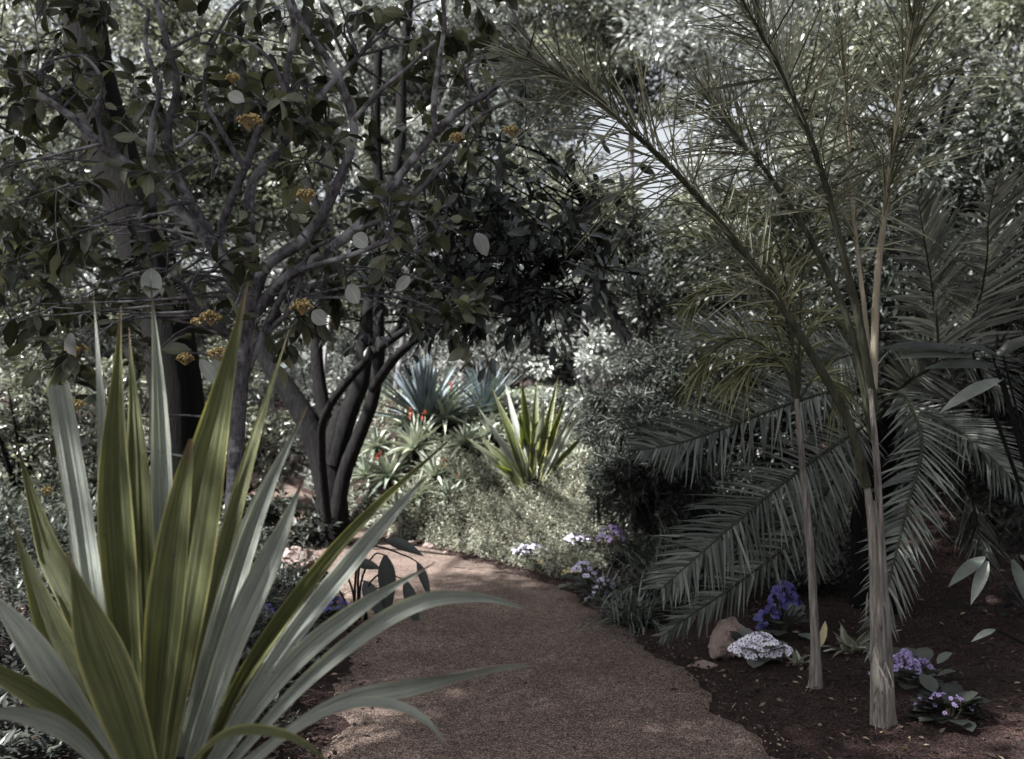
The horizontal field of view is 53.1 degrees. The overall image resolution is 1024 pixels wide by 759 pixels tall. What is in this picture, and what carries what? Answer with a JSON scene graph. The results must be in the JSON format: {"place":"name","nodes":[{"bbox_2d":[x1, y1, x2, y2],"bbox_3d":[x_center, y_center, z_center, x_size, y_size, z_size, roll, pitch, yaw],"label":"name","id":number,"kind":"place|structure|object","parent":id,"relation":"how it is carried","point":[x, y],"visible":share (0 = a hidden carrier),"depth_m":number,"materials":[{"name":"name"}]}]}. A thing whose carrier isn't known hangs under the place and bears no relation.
{"place":"outdoors","nodes":[
{"label":"outdoors","id":0,"kind":"place"},
{"bbox_2d":[226,471,778,758],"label":"path","id":1,"kind":"structure","parent":0,"point":[557,688],"depth_m":5.33,"materials":[{"name":"gravel"}]},
{"bbox_2d":[288,532,806,758],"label":"gravel chips","id":2,"kind":"object","parent":1,"relation":"on","point":[538,714],"visible":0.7,"depth_m":4.93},
{"bbox_2d":[0,380,1023,758],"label":"ground","id":3,"kind":"structure","parent":0,"point":[804,708],"depth_m":5.81,"materials":[{"name":"soil"}]},
{"bbox_2d":[0,281,97,499],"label":"shrub","id":4,"kind":"object","parent":3,"relation":"on","point":[34,415],"visible":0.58,"depth_m":10.77,"materials":[{"name":"green plant"}]},
{"bbox_2d":[0,100,157,432],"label":"garden tree","id":5,"kind":"object","parent":3,"relation":"on","point":[4,144],"visible":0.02,"depth_m":22.96,"materials":[{"name":"green plant"}]},
{"bbox_2d":[0,0,190,300],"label":"garden tree","id":6,"kind":"object","parent":3,"relation":"on","point":[20,194],"visible":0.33,"depth_m":15.05,"materials":[{"name":"green plant"}]},
{"bbox_2d":[0,122,190,411],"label":"garden tree","id":7,"kind":"object","parent":3,"relation":"on","point":[105,352],"visible":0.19,"depth_m":16.57,"materials":[{"name":"green plant"}]},
{"bbox_2d":[6,265,211,487],"bbox_3d":[-4.660,0.015,12.525,2.375,2.878,2.058,0,0,0],"label":"shrub","id":8,"kind":"object","parent":3,"relation":"on","point":[89,410],"visible":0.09,"depth_m":12.26,"materials":[{"name":"green plant"}]},
{"bbox_2d":[0,458,225,575],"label":"shade cover","id":9,"kind":"object","parent":3,"relation":"on","point":[57,510],"visible":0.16,"depth_m":8.89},
{"bbox_2d":[0,0,248,393],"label":"garden tree","id":10,"kind":"object","parent":3,"relation":"on","point":[7,17],"visible":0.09,"depth_m":27.75,"materials":[{"name":"green plant"}]},
{"bbox_2d":[0,459,262,536],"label":"herbs","id":11,"kind":"object","parent":3,"relation":"on","point":[51,508],"visible":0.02,"depth_m":10.46,"materials":[{"name":"green plant"}]},
{"bbox_2d":[60,3,204,485],"bbox_3d":[-5.056,-2.504,7.195,3.308,8.336,7.671,0,0,4],"label":"rough tree","id":12,"kind":"object","parent":3,"relation":"on","point":[184,389],"visible":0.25,"depth_m":10.39,"materials":[{"name":"brown plant"}]},
{"bbox_2d":[8,0,319,263],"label":"garden tree","id":13,"kind":"object","parent":3,"relation":"on","point":[174,19],"visible":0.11,"depth_m":19.30,"materials":[{"name":"green plant"}]},
{"bbox_2d":[0,513,342,758],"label":"shade cover","id":14,"kind":"object","parent":3,"relation":"on","point":[8,578],"visible":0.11,"depth_m":5.64,"materials":[{"name":"plant"}]},
{"bbox_2d":[3,356,393,492],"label":"herbs","id":15,"kind":"object","parent":3,"relation":"on","point":[302,473],"visible":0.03,"depth_m":15.94,"materials":[{"name":"green plant"}]},
{"bbox_2d":[87,197,323,376],"bbox_3d":[-7.776,-2.404,25.939,6.248,5.490,5.882,0,0,0],"label":"garden tree","id":16,"kind":"object","parent":3,"relation":"on","point":[210,285],"visible":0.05,"depth_m":25.57,"materials":[{"name":"green plant"}]},
{"bbox_2d":[142,334,316,499],"bbox_3d":[-3.424,0.559,12.565,2.011,2.365,1.923,0,0,18],"label":"shrub","id":17,"kind":"object","parent":3,"relation":"on","point":[268,422],"visible":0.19,"depth_m":12.66,"materials":[{"name":"green plant"}]},
{"bbox_2d":[137,64,358,397],"bbox_3d":[-4.923,-2.711,18.808,4.318,6.252,3.940,0,0,0],"label":"garden tree","id":18,"kind":"object","parent":3,"relation":"on","point":[223,179],"visible":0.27,"depth_m":18.24,"materials":[{"name":"green plant"}]},
{"bbox_2d":[9,352,514,475],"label":"herbs","id":19,"kind":"object","parent":3,"relation":"on","point":[262,381],"visible":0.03,"depth_m":18.60,"materials":[{"name":"plant"}]},
{"bbox_2d":[0,0,533,672],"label":"berry tree","id":20,"kind":"object","parent":3,"relation":"on","point":[286,126],"visible":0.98,"depth_m":5.26,"materials":[{"name":"green plant"}]},
{"bbox_2d":[0,279,551,758],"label":"strap leaved plant","id":21,"kind":"object","parent":3,"relation":"on","point":[160,597],"visible":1,"depth_m":2.33,"materials":[{"name":"green leaf"}]},
{"bbox_2d":[149,0,431,372],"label":"garden tree","id":22,"kind":"object","parent":3,"relation":"on","point":[338,208],"visible":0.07,"depth_m":21.81,"materials":[{"name":"green plant"}]},
{"bbox_2d":[240,483,352,548],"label":"shrub","id":23,"kind":"object","parent":3,"relation":"on","point":[308,531],"visible":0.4,"depth_m":9.66,"materials":[{"name":"green plant"}]},
{"bbox_2d":[278,546,318,575],"bbox_3d":[-1.770,1.494,8.319,0.466,0.314,0.290,0,0,0],"label":"rock","id":24,"kind":"object","parent":3,"relation":"on","point":[294,552],"visible":0.45,"depth_m":8.20,"materials":[{"name":"stone"}]},
{"bbox_2d":[224,307,393,455],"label":"shrub","id":25,"kind":"object","parent":3,"relation":"on","point":[308,388],"visible":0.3,"depth_m":15.34,"materials":[{"name":"green plant"}]},
{"bbox_2d":[319,595,352,625],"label":"daisy bush","id":26,"kind":"object","parent":3,"relation":"on","point":[331,609],"visible":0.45,"depth_m":6.61,"materials":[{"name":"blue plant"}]},
{"bbox_2d":[349,451,380,490],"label":"aloe","id":27,"kind":"object","parent":3,"relation":"on","point":[365,468],"visible":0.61,"depth_m":12.04,"materials":[{"name":"green plant"}]},
{"bbox_2d":[229,0,509,355],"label":"garden tree","id":28,"kind":"object","parent":3,"relation":"on","point":[415,15],"depth_m":27.13,"materials":[{"name":"green plant"}]},
{"bbox_2d":[358,426,390,459],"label":"aloe","id":29,"kind":"object","parent":3,"relation":"on","point":[373,439],"visible":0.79,"depth_m":12.49,"materials":[{"name":"green plant"}]},
{"bbox_2d":[321,537,429,620],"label":"hanging leaf plant","id":30,"kind":"object","parent":3,"relation":"on","point":[386,574],"visible":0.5,"depth_m":6.75,"materials":[{"name":"green plant"}]},
{"bbox_2d":[258,232,505,381],"bbox_3d":[-3.190,-2.043,27.203,7.015,4.937,5.629,0,0,0],"label":"hedge bush","id":31,"kind":"object","parent":3,"relation":"on","point":[349,356],"visible":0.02,"depth_m":25.95,"materials":[{"name":"green plant"}]},
{"bbox_2d":[354,445,413,497],"bbox_3d":[-1.416,1.056,11.529,0.792,0.650,0.828,0,0,-23],"label":"aloe","id":32,"kind":"object","parent":3,"relation":"on","point":[389,476],"visible":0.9,"depth_m":11.48,"materials":[{"name":"green plant"}]},
{"bbox_2d":[269,192,506,377],"bbox_3d":[-2.913,-2.223,25.890,5.415,5.184,5.501,0,0,-39],"label":"garden tree","id":33,"kind":"object","parent":3,"relation":"on","point":[350,306],"visible":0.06,"depth_m":25.21,"materials":[{"name":"green plant"}]},
{"bbox_2d":[373,407,445,471],"bbox_3d":[-1.090,0.693,11.640,0.960,0.804,0.900,0,0,-25],"label":"aloe","id":34,"kind":"object","parent":3,"relation":"on","point":[413,438],"visible":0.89,"depth_m":11.58,"materials":[{"name":"green plant"}]},
{"bbox_2d":[393,465,438,511],"bbox_3d":[-0.989,1.180,10.714,0.653,0.610,0.666,0,0,-37],"label":"aloe","id":35,"kind":"object","parent":3,"relation":"on","point":[421,491],"visible":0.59,"depth_m":10.68,"materials":[{"name":"green plant"}]},
{"bbox_2d":[340,279,498,386],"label":"shrub","id":36,"kind":"object","parent":3,"relation":"on","point":[434,345],"visible":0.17,"depth_m":16.31,"materials":[{"name":"green plant"}]},
{"bbox_2d":[357,109,494,396],"bbox_3d":[-1.210,-1.679,14.579,1.868,4.099,1.788,0,0,23],"label":"slim tree","id":37,"kind":"object","parent":3,"relation":"on","point":[409,190],"visible":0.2,"depth_m":14.41,"materials":[{"name":"green plant"}]},
{"bbox_2d":[358,351,498,427],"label":"blue agave","id":38,"kind":"object","parent":3,"relation":"on","point":[420,392],"visible":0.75,"depth_m":12.16,"materials":[{"name":"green plant"}]},
{"bbox_2d":[408,450,453,487],"bbox_3d":[-0.820,1.001,11.015,0.708,0.532,0.705,0,0,0],"label":"aloe","id":39,"kind":"object","parent":3,"relation":"on","point":[432,464],"visible":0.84,"depth_m":10.96,"materials":[{"name":"green plant"}]},
{"bbox_2d":[225,0,660,546],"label":"dark tree","id":40,"kind":"object","parent":3,"relation":"on","point":[333,442],"visible":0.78,"depth_m":6.68,"materials":[{"name":"green plant"}]},
{"bbox_2d":[391,150,494,386],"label":"slim tree","id":41,"kind":"object","parent":3,"relation":"on","point":[482,175],"visible":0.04,"depth_m":17.93,"materials":[{"name":"green plant"}]},
{"bbox_2d":[300,0,588,387],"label":"garden tree","id":42,"kind":"object","parent":3,"relation":"on","point":[457,18],"visible":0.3,"depth_m":18.60,"materials":[{"name":"green leaf"},{"name":"grey bark"}]},
{"bbox_2d":[418,380,473,434],"bbox_3d":[-0.818,0.384,12.238,0.788,0.755,0.878,0,0,0],"label":"aloe","id":43,"kind":"object","parent":3,"relation":"on","point":[443,415],"visible":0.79,"depth_m":12.14,"materials":[{"name":"green plant"}]},
{"bbox_2d":[425,478,476,513],"bbox_3d":[-0.614,1.215,10.395,0.642,0.452,0.608,0,0,0],"label":"aloe","id":44,"kind":"object","parent":3,"relation":"on","point":[448,489],"visible":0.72,"depth_m":10.40,"materials":[{"name":"green plant"}]},
{"bbox_2d":[303,380,610,527],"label":"herbs","id":45,"kind":"object","parent":3,"relation":"on","point":[477,421],"visible":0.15,"depth_m":12.19,"materials":[{"name":"green plant"}]},
{"bbox_2d":[432,459,482,494],"bbox_3d":[-0.560,1.048,10.716,0.591,0.449,0.546,0,0,0],"label":"aloe","id":46,"kind":"object","parent":3,"relation":"on","point":[461,477],"visible":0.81,"depth_m":10.67,"materials":[{"name":"green plant"}]},
{"bbox_2d":[437,419,485,460],"bbox_3d":[-0.504,0.697,11.302,0.717,0.602,0.729,0,0,0],"label":"aloe","id":47,"kind":"object","parent":3,"relation":"on","point":[463,441],"visible":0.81,"depth_m":11.25,"materials":[{"name":"green plant"}]},
{"bbox_2d":[447,357,530,418],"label":"blue agave","id":48,"kind":"object","parent":3,"relation":"on","point":[489,392],"visible":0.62,"depth_m":12.77,"materials":[{"name":"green plant"}]},
{"bbox_2d":[473,413,507,443],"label":"aloe","id":49,"kind":"object","parent":3,"relation":"on","point":[487,431],"visible":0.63,"depth_m":11.72,"materials":[{"name":"green plant"}]},
{"bbox_2d":[376,427,626,578],"bbox_3d":[0.330,1.044,10.058,2.332,1.106,4.003,0,0,-35],"label":"ground cover","id":50,"kind":"object","parent":3,"relation":"on","point":[507,501],"visible":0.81,"depth_m":9.68,"materials":[{"name":"green plant"}]},
{"bbox_2d":[355,0,647,386],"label":"garden tree","id":51,"kind":"object","parent":3,"relation":"on","point":[599,26],"visible":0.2,"depth_m":20.44,"materials":[{"name":"green plant"}]},
{"bbox_2d":[430,296,576,390],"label":"shrub","id":52,"kind":"object","parent":3,"relation":"on","point":[509,366],"visible":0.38,"depth_m":15.38,"materials":[{"name":"green plant"}]},
{"bbox_2d":[0,430,1023,758],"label":"leaf litter","id":53,"kind":"object","parent":3,"relation":"on","point":[696,658],"visible":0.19,"depth_m":5.48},
{"bbox_2d":[511,542,546,559],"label":"daisy bush","id":54,"kind":"object","parent":3,"relation":"on","point":[522,546],"visible":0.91,"depth_m":8.75,"materials":[{"name":"white plant"}]},
{"bbox_2d":[465,377,602,499],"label":"strap leaved plant","id":55,"kind":"object","parent":3,"relation":"on","point":[534,445],"visible":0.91,"depth_m":10.23,"materials":[{"name":"green plant"}]},
{"bbox_2d":[475,133,603,389],"bbox_3d":[0.323,-1.590,14.915,2.024,3.887,1.614,0,0,0],"label":"slim tree","id":56,"kind":"object","parent":3,"relation":"on","point":[517,159],"visible":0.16,"depth_m":14.63,"materials":[{"name":"green plant"}]},
{"bbox_2d":[458,0,621,384],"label":"garden tree","id":57,"kind":"object","parent":3,"relation":"on","point":[530,109],"visible":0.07,"depth_m":28.56,"materials":[{"name":"green plant"}]},
{"bbox_2d":[485,249,643,389],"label":"garden tree","id":58,"kind":"object","parent":3,"relation":"on","point":[543,351],"visible":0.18,"depth_m":16.55,"materials":[{"name":"green plant"}]},
{"bbox_2d":[514,139,627,386],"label":"slim tree","id":59,"kind":"object","parent":3,"relation":"on","point":[583,155],"visible":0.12,"depth_m":17.07,"materials":[{"name":"green plant"}]},
{"bbox_2d":[510,164,641,389],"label":"slim tree","id":60,"kind":"object","parent":3,"relation":"on","point":[582,183],"visible":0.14,"depth_m":10.31,"materials":[{"name":"green plant"}]},
{"bbox_2d":[558,566,593,588],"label":"daisy bush","id":61,"kind":"object","parent":3,"relation":"on","point":[569,576],"visible":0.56,"depth_m":7.81,"materials":[{"name":"green plant"}]},
{"bbox_2d":[563,532,595,555],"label":"daisy bush","id":62,"kind":"object","parent":3,"relation":"on","point":[576,542],"visible":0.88,"depth_m":8.57,"materials":[{"name":"white plant"}]},
{"bbox_2d":[523,322,642,434],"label":"shrub","id":63,"kind":"object","parent":3,"relation":"on","point":[593,348],"visible":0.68,"depth_m":11.93,"materials":[{"name":"green plant"}]},
{"bbox_2d":[571,560,615,601],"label":"daisy bush","id":64,"kind":"object","parent":3,"relation":"on","point":[587,581],"visible":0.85,"depth_m":7.44,"materials":[{"name":"purple plant"}]},
{"bbox_2d":[548,175,648,388],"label":"slim tree","id":65,"kind":"object","parent":3,"relation":"on","point":[582,380],"visible":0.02,"depth_m":15.91,"materials":[{"name":"green plant"}]},
{"bbox_2d":[562,562,637,605],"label":"grass tuft","id":66,"kind":"object","parent":3,"relation":"on","point":[602,591],"visible":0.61,"depth_m":7.41,"materials":[{"name":"green plant"}]},
{"bbox_2d":[547,183,665,384],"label":"slim tree","id":67,"kind":"object","parent":3,"relation":"on","point":[624,220],"visible":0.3,"depth_m":9.93,"materials":[{"name":"green plant"}]},
{"bbox_2d":[594,524,627,564],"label":"daisy bush","id":68,"kind":"object","parent":3,"relation":"on","point":[616,531],"visible":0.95,"depth_m":8.24,"materials":[{"name":"purple plant"}]},
{"bbox_2d":[582,426,664,533],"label":"shrub","id":69,"kind":"object","parent":3,"relation":"on","point":[619,507],"visible":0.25,"depth_m":8.82,"materials":[{"name":"green plant"}]},
{"bbox_2d":[540,0,709,337],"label":"garden tree","id":70,"kind":"object","parent":3,"relation":"on","point":[623,61],"visible":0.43,"depth_m":24.93,"materials":[{"name":"green plant"}]},
{"bbox_2d":[575,575,679,639],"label":"grass tuft","id":71,"kind":"object","parent":3,"relation":"on","point":[630,615],"visible":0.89,"depth_m":6.64,"materials":[{"name":"green plant"}]},
{"bbox_2d":[587,518,677,568],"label":"grass tuft","id":72,"kind":"object","parent":3,"relation":"on","point":[633,546],"visible":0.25,"depth_m":8.22,"materials":[{"name":"green plant"}]},
{"bbox_2d":[572,333,702,467],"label":"shrub","id":73,"kind":"object","parent":3,"relation":"on","point":[599,402],"visible":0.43,"depth_m":9.43,"materials":[{"name":"green plant"}]},
{"bbox_2d":[573,539,727,615],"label":"grass tuft","id":74,"kind":"object","parent":3,"relation":"on","point":[632,575],"visible":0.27,"depth_m":7.22,"materials":[{"name":"green plant"}]},
{"bbox_2d":[583,202,735,409],"bbox_3d":[1.811,-0.663,12.493,1.948,2.972,2.026,0,0,-37],"label":"shrub","id":75,"kind":"object","parent":3,"relation":"on","point":[642,315],"visible":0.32,"depth_m":12.26,"materials":[{"name":"green plant"}]},
{"bbox_2d":[606,511,722,582],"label":"grass tuft","id":76,"kind":"object","parent":3,"relation":"on","point":[652,546],"visible":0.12,"depth_m":7.88,"materials":[{"name":"green plant"}]},
{"bbox_2d":[589,380,741,550],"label":"shrub","id":77,"kind":"object","parent":3,"relation":"on","point":[627,478],"visible":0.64,"depth_m":8.10,"materials":[{"name":"green plant"}]},
{"bbox_2d":[632,314,778,465],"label":"shrub","id":78,"kind":"object","parent":3,"relation":"on","point":[701,378],"visible":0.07,"depth_m":9.65,"materials":[{"name":"green plant"}]},
{"bbox_2d":[708,616,744,658],"bbox_3d":[1.234,1.476,5.818,0.230,0.250,0.155,0,0,0],"label":"rock","id":79,"kind":"object","parent":3,"relation":"on","point":[722,640],"visible":0.73,"depth_m":5.77,"materials":[{"name":"stone"}]},
{"bbox_2d":[640,190,822,334],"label":"tree","id":80,"kind":"object","parent":3,"relation":"on","point":[714,225],"visible":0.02,"depth_m":14.52,"materials":[{"name":"green plant"}]},
{"bbox_2d":[607,0,866,183],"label":"garden tree","id":81,"kind":"object","parent":3,"relation":"on","point":[733,53],"visible":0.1,"depth_m":26.11,"materials":[{"name":"green plant"}]},
{"bbox_2d":[649,184,830,362],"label":"garden tree","id":82,"kind":"object","parent":3,"relation":"on","point":[687,214],"visible":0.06,"depth_m":14.51,"materials":[{"name":"green plant"}]},
{"bbox_2d":[469,0,1021,729],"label":"feather palm","id":83,"kind":"object","parent":3,"relation":"on","point":[883,712],"visible":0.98,"depth_m":4.53,"materials":[{"name":"plant"}]},
{"bbox_2d":[657,229,841,479],"bbox_3d":[2.388,-0.214,9.526,1.982,2.318,1.894,0,0,-30],"label":"shrub","id":84,"kind":"object","parent":3,"relation":"on","point":[757,430],"visible":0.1,"depth_m":9.26,"materials":[{"name":"green plant"}]},
{"bbox_2d":[670,221,830,421],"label":"garden tree","id":85,"kind":"object","parent":3,"relation":"on","point":[728,304],"visible":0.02,"depth_m":12.01,"materials":[{"name":"green plant"}]},
{"bbox_2d":[585,436,933,618],"bbox_3d":[1.763,1.020,8.309,2.844,1.093,4.059,0,0,34],"label":"shrub","id":86,"kind":"object","parent":3,"relation":"on","point":[803,582],"visible":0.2,"depth_m":7.59,"materials":[{"name":"plant"}]},
{"bbox_2d":[727,627,792,667],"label":"daisy bush","id":87,"kind":"object","parent":3,"relation":"on","point":[757,649],"visible":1,"depth_m":5.59,"materials":[{"name":"white plant"}]},
{"bbox_2d":[650,162,881,688],"bbox_3d":[1.338,0.257,5.286,1.212,2.705,0.842,0,0,0],"label":"feather palm","id":88,"kind":"object","parent":3,"relation":"on","point":[798,359],"visible":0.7,"depth_m":5.28,"materials":[{"name":"plant"}]},
{"bbox_2d":[753,580,810,639],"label":"daisy bush","id":89,"kind":"object","parent":3,"relation":"on","point":[785,611],"visible":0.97,"depth_m":6.21,"materials":[{"name":"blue plant"}]},
{"bbox_2d":[606,0,1018,308],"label":"garden tree","id":90,"kind":"object","parent":3,"relation":"on","point":[673,40],"visible":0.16,"depth_m":17.41,"materials":[{"name":"green plant"}]},
{"bbox_2d":[674,154,964,441],"bbox_3d":[3.596,-0.837,11.268,2.748,3.097,2.914,0,0,-35],"label":"garden tree","id":91,"kind":"object","parent":3,"relation":"on","point":[809,203],"visible":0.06,"depth_m":10.78,"materials":[{"name":"green plant"}]},
{"bbox_2d":[624,159,1023,661],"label":"date palm","id":92,"kind":"object","parent":3,"relation":"on","point":[913,377],"visible":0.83,"depth_m":5.86,"materials":[{"name":"green plant"}]},
{"bbox_2d":[821,621,869,657],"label":"spider plant","id":93,"kind":"object","parent":3,"relation":"on","point":[850,645],"visible":0.87,"depth_m":5.88,"materials":[{"name":"green plant"}]},
{"bbox_2d":[735,194,991,476],"bbox_3d":[3.083,-0.262,9.054,2.074,2.554,1.849,0,0,-26],"label":"shrub","id":94,"kind":"object","parent":3,"relation":"on","point":[886,312],"visible":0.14,"depth_m":8.55,"materials":[{"name":"green plant"}]},
{"bbox_2d":[720,0,1023,204],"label":"garden tree","id":95,"kind":"object","parent":3,"relation":"on","point":[923,104],"visible":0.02,"depth_m":23.36,"materials":[{"name":"green plant"}]},
{"bbox_2d":[728,0,1023,240],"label":"garden tree","id":96,"kind":"object","parent":3,"relation":"on","point":[1009,21],"visible":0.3,"depth_m":13.88,"materials":[{"name":"green plant"}]},
{"bbox_2d":[796,97,1023,359],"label":"garden tree","id":97,"kind":"object","parent":3,"relation":"on","point":[956,177],"visible":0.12,"depth_m":9.60,"materials":[{"name":"green plant"}]},
{"bbox_2d":[868,647,955,692],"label":"daisy bush","id":98,"kind":"object","parent":3,"relation":"on","point":[911,663],"visible":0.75,"depth_m":5.20,"materials":[{"name":"purple plant"}]},
{"bbox_2d":[827,85,1023,431],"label":"garden tree","id":99,"kind":"object","parent":3,"relation":"on","point":[1008,115],"visible":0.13,"depth_m":9.45,"materials":[{"name":"green plant"}]},
{"bbox_2d":[852,188,1023,538],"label":"shrub","id":100,"kind":"object","parent":3,"relation":"on","point":[986,414],"visible":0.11,"depth_m":7.52,"materials":[{"name":"green plant"}]},
{"bbox_2d":[866,0,1023,278],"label":"garden tree","id":101,"kind":"object","parent":3,"relation":"on","point":[1020,39],"visible":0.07,"depth_m":19.83,"materials":[{"name":"green plant"}]},
{"bbox_2d":[905,674,991,731],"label":"daisy bush","id":102,"kind":"object","parent":3,"relation":"on","point":[952,696],"visible":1,"depth_m":4.70,"materials":[{"name":"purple plant"}]},
{"bbox_2d":[878,336,1023,506],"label":"broad leaved plant","id":103,"kind":"object","parent":3,"relation":"on","point":[982,385],"visible":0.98,"depth_m":5.58,"materials":[{"name":"green plant"}]},
{"bbox_2d":[918,223,1023,621],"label":"shrub","id":104,"kind":"object","parent":3,"relation":"on","point":[1016,511],"visible":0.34,"depth_m":6.23,"materials":[{"name":"green plant"}]},
{"bbox_2d":[948,555,1023,644],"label":"broad leaved plant","id":105,"kind":"object","parent":3,"relation":"on","point":[968,567],"visible":1,"depth_m":4.86,"materials":[{"name":"green plant"}]},
{"bbox_2d":[0,0,1023,380],"label":"sky","id":106,"kind":"structure","parent":0,"point":[662,137],"materials":[{"name":"white"}]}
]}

